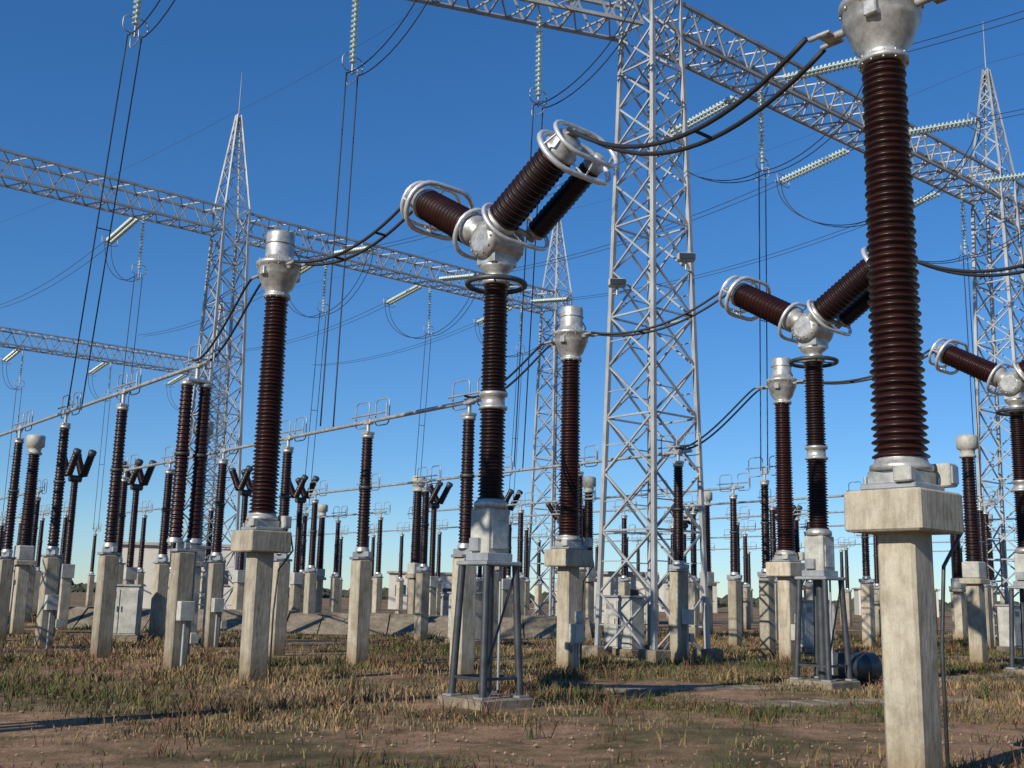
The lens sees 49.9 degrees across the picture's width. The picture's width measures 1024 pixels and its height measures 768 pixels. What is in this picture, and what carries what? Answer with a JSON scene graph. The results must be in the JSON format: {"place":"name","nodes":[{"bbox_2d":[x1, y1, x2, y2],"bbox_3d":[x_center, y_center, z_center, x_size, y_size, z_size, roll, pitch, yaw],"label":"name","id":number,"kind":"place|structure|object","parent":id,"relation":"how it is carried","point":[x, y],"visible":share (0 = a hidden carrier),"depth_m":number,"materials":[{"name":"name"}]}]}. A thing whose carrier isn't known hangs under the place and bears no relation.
{"place":"outdoors","nodes":[
{"label":"outdoors","id":0,"kind":"place"},
{"bbox_2d":[122,541,246,608],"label":"relay building","id":1,"kind":"structure","parent":0,"point":[151,551],"depth_m":70.33,"materials":[{"name":"concrete"}]},
{"bbox_2d":[387,571,482,609],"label":"relay building","id":2,"kind":"structure","parent":0,"point":[446,577],"depth_m":105.58,"materials":[{"name":"concrete"}]},
{"bbox_2d":[309,449,691,494],"bbox_3d":[-1.734,3.105,36.660,0.090,0.087,20.436,10,-14,-38],"label":"busbar tube","id":3,"kind":"object","parent":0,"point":[541,467],"visible":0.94,"depth_m":34.15,"materials":[{"name":"metal"}]},
{"bbox_2d":[0,592,1023,767],"bbox_3d":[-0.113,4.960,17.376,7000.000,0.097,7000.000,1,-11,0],"label":"ground","id":4,"kind":"structure","parent":0,"point":[446,744],"depth_m":13.16,"materials":[{"name":"soil"}]},
{"bbox_2d":[0,409,33,640],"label":"disconnector switch","id":5,"kind":"object","parent":4,"relation":"on","point":[6,566],"visible":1,"depth_m":31.82,"materials":[{"name":"ceramic"}]},
{"bbox_2d":[8,434,45,633],"bbox_3d":[-16.015,4.899,36.258,0.620,6.530,0.620,11,-14,-40],"label":"voltage transformer","id":6,"kind":"object","parent":4,"relation":"on","point":[24,549],"visible":1,"depth_m":36.05,"materials":[{"name":"ceramic"}]},
{"bbox_2d":[25,479,47,621],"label":"disconnector switch","id":7,"kind":"object","parent":4,"relation":"on","point":[30,594],"visible":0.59,"depth_m":47.21,"materials":[{"name":"ceramic"}]},
{"bbox_2d":[32,504,49,612],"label":"disconnector switch","id":8,"kind":"object","parent":4,"relation":"on","point":[37,577],"visible":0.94,"depth_m":62.26,"materials":[{"name":"concrete"}]},
{"bbox_2d":[34,391,81,648],"bbox_3d":[-11.856,3.600,28.747,0.600,6.835,1.417,11,-14,-40],"label":"disconnector switch","id":9,"kind":"object","parent":4,"relation":"on","point":[48,622],"visible":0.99,"depth_m":28.40,"materials":[{"name":"concrete"}]},
{"bbox_2d":[60,501,68,563],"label":"disconnector switch","id":10,"kind":"object","parent":4,"relation":"on","point":[63,538],"visible":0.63,"depth_m":59.36,"materials":[{"name":"ceramic"}]},
{"bbox_2d":[56,448,96,629],"bbox_3d":[-16.330,5.702,40.586,0.851,6.569,1.757,11,-14,-40],"label":"circuit breaker","id":11,"kind":"object","parent":4,"relation":"on","point":[68,567],"visible":0.88,"depth_m":40.48,"materials":[{"name":"ceramic"}]},
{"bbox_2d":[85,523,100,605],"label":"disconnector switch","id":12,"kind":"object","parent":4,"relation":"on","point":[90,588],"visible":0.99,"depth_m":79.64,"materials":[{"name":"concrete"}]},
{"bbox_2d":[90,368,141,657],"bbox_3d":[-9.230,3.027,25.451,0.460,6.835,1.417,11,-14,-40],"label":"disconnector switch","id":13,"kind":"object","parent":4,"relation":"on","point":[104,603],"visible":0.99,"depth_m":25.16,"materials":[{"name":"concrete"}]},
{"bbox_2d":[116,454,137,583],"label":"disconnector switch","id":14,"kind":"object","parent":4,"relation":"on","point":[122,509],"visible":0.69,"depth_m":36.55,"materials":[{"name":"ceramic"}]},
{"bbox_2d":[112,584,145,642],"bbox_3d":[-11.455,6.716,32.264,1.200,1.660,0.700,2,-11,-6],"label":"control cabinet","id":15,"kind":"object","parent":4,"relation":"on","point":[128,610],"visible":0.57,"depth_m":32.02,"materials":[{"name":"metal"}]},
{"bbox_2d":[122,459,156,583],"bbox_3d":[-15.043,6.297,43.532,0.851,6.569,1.757,11,-14,-40],"label":"circuit breaker","id":16,"kind":"object","parent":4,"relation":"on","point":[130,574],"visible":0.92,"depth_m":43.57,"materials":[{"name":"ceramic"}]},
{"bbox_2d":[134,500,152,584],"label":"disconnector switch","id":17,"kind":"object","parent":4,"relation":"on","point":[140,577],"visible":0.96,"depth_m":57.77,"materials":[{"name":"ceramic"}]},
{"bbox_2d":[148,446,176,639],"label":"disconnector switch","id":18,"kind":"object","parent":4,"relation":"on","point":[159,596],"visible":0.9,"depth_m":33.24,"materials":[{"name":"concrete"}]},
{"bbox_2d":[126,397,480,470],"bbox_3d":[-6.924,1.631,29.591,0.090,0.087,20.174,10,-14,-38],"label":"busbar tube","id":19,"kind":"object","parent":18,"relation":"attached to","point":[439,407],"visible":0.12,"depth_m":25.88,"materials":[{"name":"metal"}]},
{"bbox_2d":[162,338,219,671],"bbox_3d":[-6.543,2.467,22.216,1.318,6.835,0.717,-4,-12,25],"label":"disconnector switch","id":20,"kind":"object","parent":4,"relation":"on","point":[180,637],"visible":0.99,"depth_m":22.04,"materials":[{"name":"brown ceramic"}]},
{"bbox_2d":[187,420,213,631],"bbox_3d":[-9.300,4.297,32.330,0.620,6.530,0.620,11,-14,-40],"label":"voltage transformer","id":21,"kind":"object","parent":4,"relation":"on","point":[201,549],"visible":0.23,"depth_m":32.05,"materials":[{"name":"ceramic"}]},
{"bbox_2d":[187,277,227,540],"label":"lattice gantry tower","id":22,"kind":"structure","parent":4,"relation":"on","point":[218,405],"depth_m":87.94,"materials":[{"name":"metal"}]},
{"bbox_2d":[0,326,209,377],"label":"lattice gantry beam","id":23,"kind":"structure","parent":22,"relation":"attached to","point":[81,356],"depth_m":81.91,"materials":[{"name":"metal"}]},
{"bbox_2d":[199,492,215,608],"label":"disconnector switch","id":24,"kind":"object","parent":4,"relation":"on","point":[208,551],"visible":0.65,"depth_m":51.30,"materials":[{"name":"ceramic"}]},
{"bbox_2d":[176,76,250,608],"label":"lattice gantry tower","id":25,"kind":"structure","parent":4,"relation":"on","point":[235,245],"depth_m":51.78,"materials":[{"name":"metal"}]},
{"bbox_2d":[0,148,224,235],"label":"lattice gantry beam","id":26,"kind":"structure","parent":25,"relation":"attached to","point":[50,189],"depth_m":48.92,"materials":[{"name":"metal"}]},
{"bbox_2d":[235,212,554,313],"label":"lattice gantry beam","id":27,"kind":"structure","parent":25,"relation":"attached to","point":[399,272],"depth_m":58.41,"materials":[{"name":"metal"}]},
{"bbox_2d":[201,431,239,647],"bbox_3d":[-8.136,4.401,30.622,0.600,6.135,1.417,11,-14,-40],"label":"disconnector switch","id":28,"kind":"object","parent":4,"relation":"on","point":[214,624],"visible":1,"depth_m":30.29,"materials":[{"name":"concrete"}]},
{"bbox_2d":[229,465,253,608],"bbox_3d":[-11.051,6.670,45.005,0.851,6.569,1.757,11,-14,-40],"label":"circuit breaker","id":29,"kind":"object","parent":4,"relation":"on","point":[238,577],"visible":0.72,"depth_m":44.85,"materials":[{"name":"ceramic"}]},
{"bbox_2d":[230,230,305,683],"bbox_3d":[-4.458,1.240,20.127,0.897,8.390,1.560,11,-14,-40],"label":"current transformer","id":30,"kind":"object","parent":4,"relation":"on","point":[261,537],"visible":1,"depth_m":19.84,"materials":[{"name":"brown ceramic"}]},
{"bbox_2d":[268,416,306,655],"bbox_3d":[-5.762,3.881,27.631,0.460,6.135,1.417,11,-14,-40],"label":"disconnector switch","id":31,"kind":"object","parent":4,"relation":"on","point":[280,625],"visible":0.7,"depth_m":27.33,"materials":[{"name":"concrete"}]},
{"bbox_2d":[289,474,318,612],"bbox_3d":[-9.364,7.292,48.050,0.851,6.569,1.757,11,-14,-40],"label":"circuit breaker","id":32,"kind":"object","parent":4,"relation":"on","point":[296,580],"visible":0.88,"depth_m":47.96,"materials":[{"name":"ceramic"}]},
{"bbox_2d":[299,497,313,612],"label":"disconnector switch","id":33,"kind":"object","parent":4,"relation":"on","point":[303,545],"visible":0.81,"depth_m":53.56,"materials":[{"name":"ceramic"}]},
{"bbox_2d":[303,480,327,613],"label":"disconnector switch","id":34,"kind":"object","parent":4,"relation":"on","point":[310,584],"visible":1,"depth_m":43.47,"materials":[{"name":"concrete"}]},
{"bbox_2d":[315,504,327,612],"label":"voltage transformer","id":35,"kind":"object","parent":4,"relation":"on","point":[322,510],"visible":0.92,"depth_m":63.05,"materials":[{"name":"concrete"}]},
{"bbox_2d":[67,606,591,639],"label":"concrete embankment","id":36,"kind":"structure","parent":4,"relation":"on","point":[337,623],"depth_m":42.28,"materials":[{"name":"concrete"}]},
{"bbox_2d":[329,506,347,611],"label":"disconnector switch","id":37,"kind":"object","parent":4,"relation":"on","point":[334,591],"visible":0.99,"depth_m":58.26,"materials":[{"name":"concrete"}]},
{"bbox_2d":[338,526,348,611],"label":"disconnector switch","id":38,"kind":"object","parent":4,"relation":"on","point":[339,570],"visible":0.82,"depth_m":76.11,"materials":[{"name":"concrete"}]},
{"bbox_2d":[346,397,389,665],"bbox_3d":[-3.336,3.370,24.686,0.460,6.135,1.417,11,-14,-40],"label":"disconnector switch","id":39,"kind":"object","parent":4,"relation":"on","point":[361,558],"visible":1,"depth_m":24.42,"materials":[{"name":"concrete"}]},
{"bbox_2d":[372,502,390,612],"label":"disconnector switch","id":40,"kind":"object","parent":4,"relation":"on","point":[377,577],"visible":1,"depth_m":55.05,"materials":[{"name":"concrete"}]},
{"bbox_2d":[395,522,409,613],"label":"disconnector switch","id":41,"kind":"object","parent":4,"relation":"on","point":[399,595],"visible":0.99,"depth_m":70.55,"materials":[{"name":"concrete"}]},
{"bbox_2d":[405,475,425,613],"bbox_3d":[-4.063,7.130,46.472,0.620,6.530,0.620,11,-14,-40],"label":"voltage transformer","id":42,"kind":"object","parent":4,"relation":"on","point":[413,565],"visible":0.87,"depth_m":46.38,"materials":[{"name":"ceramic"}]},
{"bbox_2d":[414,465,441,641],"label":"disconnector switch","id":43,"kind":"object","parent":4,"relation":"on","point":[421,618],"visible":0.99,"depth_m":37.39,"materials":[{"name":"concrete"}]},
{"bbox_2d":[422,481,452,614],"bbox_3d":[-3.572,7.688,49.425,0.851,6.569,1.757,11,-14,-40],"label":"circuit breaker","id":44,"kind":"object","parent":4,"relation":"on","point":[435,506],"visible":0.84,"depth_m":49.39,"materials":[{"name":"ceramic"}]},
{"bbox_2d":[436,520,447,614],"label":"disconnector switch","id":45,"kind":"object","parent":4,"relation":"on","point":[439,588],"visible":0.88,"depth_m":67.48,"materials":[{"name":"concrete"}]},
{"bbox_2d":[445,592,481,646],"bbox_3d":[-1.469,7.413,34.719,0.700,1.660,1.200,11,-14,-40],"label":"control cabinet","id":46,"kind":"object","parent":4,"relation":"on","point":[478,609],"visible":0.22,"depth_m":34.45,"materials":[{"name":"metal"}]},
{"bbox_2d":[448,376,480,674],"bbox_3d":[-0.909,2.860,21.740,0.460,6.135,1.417,11,-14,-40],"label":"disconnector switch","id":47,"kind":"object","parent":4,"relation":"on","point":[466,646],"visible":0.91,"depth_m":21.57,"materials":[{"name":"concrete"}]},
{"bbox_2d":[493,456,512,645],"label":"disconnector switch","id":48,"kind":"object","parent":4,"relation":"on","point":[496,594],"visible":0.06,"depth_m":34.30,"materials":[{"name":"concrete"}]},
{"bbox_2d":[0,645,1018,767],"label":"gravel stones","id":49,"kind":"object","parent":4,"relation":"on","point":[536,745],"visible":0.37,"depth_m":12.61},
{"bbox_2d":[400,120,618,709],"bbox_3d":[-0.232,0.552,16.748,1.405,8.476,4.154,11,-14,-40],"label":"circuit breaker","id":50,"kind":"object","parent":4,"relation":"on","point":[493,236],"visible":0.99,"depth_m":16.48,"materials":[{"name":"brown ceramic"}]},
{"bbox_2d":[501,489,522,616],"bbox_3d":[-0.386,8.325,52.371,0.851,6.569,1.757,11,-14,-40],"label":"circuit breaker","id":51,"kind":"object","parent":4,"relation":"on","point":[505,582],"visible":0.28,"depth_m":52.10,"materials":[{"name":"ceramic"}]},
{"bbox_2d":[506,507,519,616],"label":"disconnector switch","id":52,"kind":"object","parent":4,"relation":"on","point":[508,572],"visible":0.46,"depth_m":56.45,"materials":[{"name":"ceramic"}]},
{"bbox_2d":[510,492,532,614],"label":"disconnector switch","id":53,"kind":"object","parent":4,"relation":"on","point":[520,540],"visible":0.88,"depth_m":48.36,"materials":[{"name":"ceramic"}]},
{"bbox_2d":[421,486,743,511],"bbox_3d":[1.665,5.069,47.289,0.090,0.087,20.960,10,-14,-38],"label":"busbar tube","id":54,"kind":"object","parent":53,"relation":"attached to","point":[710,489],"visible":0.67,"depth_m":44.46,"materials":[{"name":"metal"}]},
{"bbox_2d":[523,514,535,614],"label":"disconnector switch","id":55,"kind":"object","parent":4,"relation":"on","point":[527,580],"visible":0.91,"depth_m":61.07,"materials":[{"name":"concrete"}]},
{"bbox_2d":[532,529,546,615],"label":"disconnector switch","id":56,"kind":"object","parent":4,"relation":"on","point":[538,593],"visible":0.77,"depth_m":74.44,"materials":[{"name":"concrete"}]},
{"bbox_2d":[71,580,1019,611],"bbox_3d":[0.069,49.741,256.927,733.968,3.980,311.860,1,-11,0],"label":"distant trees","id":57,"kind":"object","parent":4,"relation":"on","point":[82,587],"visible":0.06,"depth_m":254.84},
{"bbox_2d":[528,221,571,615],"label":"lattice gantry tower","id":58,"kind":"structure","parent":4,"relation":"on","point":[552,479],"depth_m":64.51,"materials":[{"name":"metal"}]},
{"bbox_2d":[544,305,598,669],"bbox_3d":[1.329,2.314,25.037,0.897,8.390,1.560,11,-14,-40],"label":"current transformer","id":59,"kind":"object","parent":4,"relation":"on","point":[568,554],"visible":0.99,"depth_m":24.75,"materials":[{"name":"brown ceramic"}]},
{"bbox_2d":[578,445,597,653],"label":"disconnector switch","id":60,"kind":"object","parent":4,"relation":"on","point":[582,573],"visible":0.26,"depth_m":31.68,"materials":[{"name":"ceramic"}]},
{"bbox_2d":[582,476,596,636],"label":"voltage transformer","id":61,"kind":"object","parent":4,"relation":"on","point":[589,483],"visible":0.62,"depth_m":45.29,"materials":[{"name":"concrete"}]},
{"bbox_2d":[555,570,658,623],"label":"relay building","id":62,"kind":"structure","parent":4,"relation":"on","point":[637,588],"depth_m":68.77,"materials":[{"name":"concrete"}]},
{"bbox_2d":[604,595,646,656],"bbox_3d":[3.147,6.783,30.889,0.700,1.660,1.200,11,-14,-40],"label":"control cabinet","id":63,"kind":"object","parent":4,"relation":"on","point":[626,607],"visible":0.77,"depth_m":30.58,"materials":[{"name":"metal"}]},
{"bbox_2d":[614,498,636,595],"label":"disconnector switch","id":64,"kind":"object","parent":4,"relation":"on","point":[624,580],"visible":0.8,"depth_m":50.16,"materials":[{"name":"ceramic"}]},
{"bbox_2d":[582,0,723,662],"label":"lattice gantry tower","id":65,"kind":"structure","parent":4,"relation":"on","point":[650,650],"depth_m":31.19,"materials":[{"name":"metal"}]},
{"bbox_2d":[406,0,643,43],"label":"lattice gantry beam","id":66,"kind":"structure","parent":65,"relation":"attached to","point":[605,16],"depth_m":32.13,"materials":[{"name":"metal"}]},
{"bbox_2d":[650,1,1001,205],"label":"lattice gantry beam","id":67,"kind":"structure","parent":65,"relation":"attached to","point":[699,43],"depth_m":37.91,"materials":[{"name":"metal"}]},
{"bbox_2d":[0,0,1023,402],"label":"glass insulator strings","id":68,"kind":"object","parent":67,"relation":"hanging from","point":[692,122],"visible":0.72,"depth_m":41.18,"materials":[{"name":"glass"}]},
{"bbox_2d":[658,432,700,662],"bbox_3d":[4.411,4.328,28.759,0.600,6.135,1.417,11,-14,-40],"label":"disconnector switch","id":69,"kind":"object","parent":4,"relation":"on","point":[681,621],"visible":0.99,"depth_m":28.43,"materials":[{"name":"concrete"}]},
{"bbox_2d":[683,493,706,637],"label":"disconnector switch","id":70,"kind":"object","parent":4,"relation":"on","point":[693,594],"visible":0.77,"depth_m":46.70,"materials":[{"name":"ceramic"}]},
{"bbox_2d":[599,684,813,691],"bbox_3d":[3.813,5.561,20.084,4.660,0.098,0.634,6,-12,-21],"label":"cable trench cover","id":71,"kind":"object","parent":4,"relation":"on","point":[675,688],"visible":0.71,"depth_m":19.70,"materials":[{"name":"concrete"}]},
{"bbox_2d":[699,491,715,634],"bbox_3d":[8.917,8.178,50.400,0.620,6.530,0.620,11,-14,-40],"label":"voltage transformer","id":72,"kind":"object","parent":4,"relation":"on","point":[710,574],"visible":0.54,"depth_m":50.21,"materials":[{"name":"ceramic"}]},
{"bbox_2d":[717,473,749,646],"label":"disconnector switch","id":73,"kind":"object","parent":4,"relation":"on","point":[734,578],"visible":0.98,"depth_m":38.88,"materials":[{"name":"concrete"}]},
{"bbox_2d":[725,506,749,633],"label":"disconnector switch","id":74,"kind":"object","parent":4,"relation":"on","point":[738,547],"visible":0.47,"depth_m":53.14,"materials":[{"name":"ceramic"}]},
{"bbox_2d":[739,520,755,629],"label":"disconnector switch","id":75,"kind":"object","parent":4,"relation":"on","point":[746,605],"visible":0.94,"depth_m":61.94,"materials":[{"name":"concrete"}]},
{"bbox_2d":[746,456,776,654],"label":"disconnector switch","id":76,"kind":"object","parent":4,"relation":"on","point":[767,613],"visible":0.86,"depth_m":33.83,"materials":[{"name":"concrete"}]},
{"bbox_2d":[757,488,778,642],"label":"disconnector switch","id":77,"kind":"object","parent":4,"relation":"on","point":[772,529],"visible":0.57,"depth_m":43.83,"materials":[{"name":"ceramic"}]},
{"bbox_2d":[755,357,805,662],"bbox_3d":[7.446,3.395,29.948,0.897,8.390,1.560,11,-14,-40],"label":"current transformer","id":78,"kind":"object","parent":4,"relation":"on","point":[785,566],"visible":0.98,"depth_m":29.72,"materials":[{"name":"brown ceramic"}]},
{"bbox_2d":[793,508,804,589],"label":"voltage transformer","id":79,"kind":"object","parent":4,"relation":"on","point":[796,532],"visible":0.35,"depth_m":58.45,"materials":[{"name":"ceramic"}]},
{"bbox_2d":[796,503,812,599],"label":"disconnector switch","id":80,"kind":"object","parent":4,"relation":"on","point":[809,589],"visible":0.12,"depth_m":49.70,"materials":[{"name":"concrete"}]},
{"bbox_2d":[801,600,813,653],"bbox_3d":[9.427,7.755,35.210,1.200,1.660,0.700,11,-14,-40],"label":"control cabinet","id":81,"kind":"object","parent":4,"relation":"on","point":[807,623],"visible":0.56,"depth_m":34.77,"materials":[{"name":"metal"}]},
{"bbox_2d":[718,247,918,690],"bbox_3d":[6.074,1.656,21.757,1.405,8.476,4.154,11,-14,-40],"label":"circuit breaker","id":82,"kind":"object","parent":4,"relation":"on","point":[844,299],"visible":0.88,"depth_m":21.56,"materials":[{"name":"brown ceramic"}]},
{"bbox_2d":[837,537,855,626],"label":"disconnector switch","id":83,"kind":"object","parent":4,"relation":"on","point":[848,591],"visible":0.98,"depth_m":75.75,"materials":[{"name":"concrete"}]},
{"bbox_2d":[832,651,881,683],"bbox_3d":[6.823,5.669,21.954,1.040,0.645,0.630,7,-12,-28],"label":"steel drum","id":84,"kind":"object","parent":4,"relation":"on","point":[865,665],"visible":0.7,"depth_m":21.74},
{"bbox_2d":[733,696,981,708],"bbox_3d":[5.682,5.169,17.821,4.660,0.098,0.634,6,-12,-24],"label":"cable trench cover","id":85,"kind":"object","parent":4,"relation":"on","point":[817,702],"visible":0.35,"depth_m":17.38,"materials":[{"name":"concrete"}]},
{"bbox_2d":[848,481,875,646],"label":"disconnector switch","id":86,"kind":"object","parent":4,"relation":"on","point":[866,581],"visible":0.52,"depth_m":40.16,"materials":[{"name":"concrete"}]},
{"bbox_2d":[873,535,880,635],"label":"disconnector switch","id":87,"kind":"object","parent":4,"relation":"on","point":[877,600],"visible":0.56,"depth_m":55.52,"materials":[{"name":"concrete"}]},
{"bbox_2d":[808,0,964,767],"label":"current transformer","id":88,"kind":"object","parent":4,"relation":"on","point":[903,505],"visible":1,"depth_m":10.31,"materials":[{"name":"brown ceramic"}]},
{"bbox_2d":[949,534,966,640],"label":"voltage transformer","id":89,"kind":"object","parent":4,"relation":"on","point":[957,589],"visible":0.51,"depth_m":51.00,"materials":[{"name":"concrete"}]},
{"bbox_2d":[956,434,989,663],"bbox_3d":[13.297,4.697,31.741,0.620,6.530,0.620,11,-14,-40],"label":"voltage transformer","id":90,"kind":"object","parent":4,"relation":"on","point":[974,579],"visible":0.99,"depth_m":31.51,"materials":[{"name":"ceramic"}]},
{"bbox_2d":[928,338,1023,674],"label":"circuit breaker","id":91,"kind":"object","parent":4,"relation":"on","point":[1010,385],"visible":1,"depth_m":27.01,"materials":[{"name":"brown ceramic"}]},
{"bbox_2d":[0,0,1023,529],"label":"conductor cables","id":92,"kind":"object","parent":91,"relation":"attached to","point":[630,148],"visible":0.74,"depth_m":28.75,"materials":[{"name":"metal"}]},
{"bbox_2d":[962,486,997,648],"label":"disconnector switch","id":93,"kind":"object","parent":4,"relation":"on","point":[989,614],"visible":0.6,"depth_m":41.54,"materials":[{"name":"concrete"}]},
{"bbox_2d":[981,491,1002,646],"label":"disconnector switch","id":94,"kind":"object","parent":4,"relation":"on","point":[989,572],"visible":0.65,"depth_m":43.39,"materials":[{"name":"concrete"}]},
{"bbox_2d":[970,27,1023,637],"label":"lattice gantry tower","id":95,"kind":"structure","parent":4,"relation":"on","point":[986,75],"depth_m":45.53,"materials":[{"name":"metal"}]},
{"bbox_2d":[988,180,1023,229],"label":"lattice gantry beam","id":96,"kind":"structure","parent":95,"relation":"attached to","point":[1019,203],"depth_m":47.48,"materials":[{"name":"metal"}]},
{"bbox_2d":[995,604,1021,651],"bbox_3d":[17.807,8.699,39.139,1.200,1.660,0.700,11,-14,-40],"label":"control cabinet","id":97,"kind":"object","parent":4,"relation":"on","point":[1003,620],"visible":0.77,"depth_m":38.82,"materials":[{"name":"metal"}]},
{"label":"circuit breaker","id":98,"kind":"object","parent":4,"relation":"on","visible":0},
{"bbox_2d":[0,360,209,436],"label":"busbar tube","id":99,"kind":"object","parent":98,"relation":"attached to","point":[172,374],"visible":1,"depth_m":26.48,"materials":[{"name":"metal"}]},
{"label":"disconnector switch","id":100,"kind":"object","parent":4,"relation":"on","visible":0},
{"bbox_2d":[511,495,843,517],"bbox_3d":[6.493,5.516,49.047,0.090,0.087,22.008,10,-14,-38],"label":"busbar tube","id":101,"kind":"object","parent":100,"relation":"attached to","point":[801,498],"visible":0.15,"depth_m":47.06,"materials":[{"name":"metal"}]},
{"bbox_2d":[0,613,1023,767],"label":"dry grass","id":102,"kind":"structure","parent":0,"point":[316,671],"depth_m":18.36,"materials":[{"name":"plant"}]},
{"bbox_2d":[0,0,1023,602],"label":"sky","id":103,"kind":"structure","parent":0,"point":[451,104],"materials":[{"name":"blue"}]},
{"bbox_2d":[659,580,719,612],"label":"relay building","id":104,"kind":"structure","parent":0,"point":[662,591],"depth_m":135.41,"materials":[{"name":"concrete"}]},
{"bbox_2d":[852,588,939,616],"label":"relay building","id":105,"kind":"structure","parent":0,"point":[857,601],"depth_m":145.76,"materials":[{"name":"concrete"}]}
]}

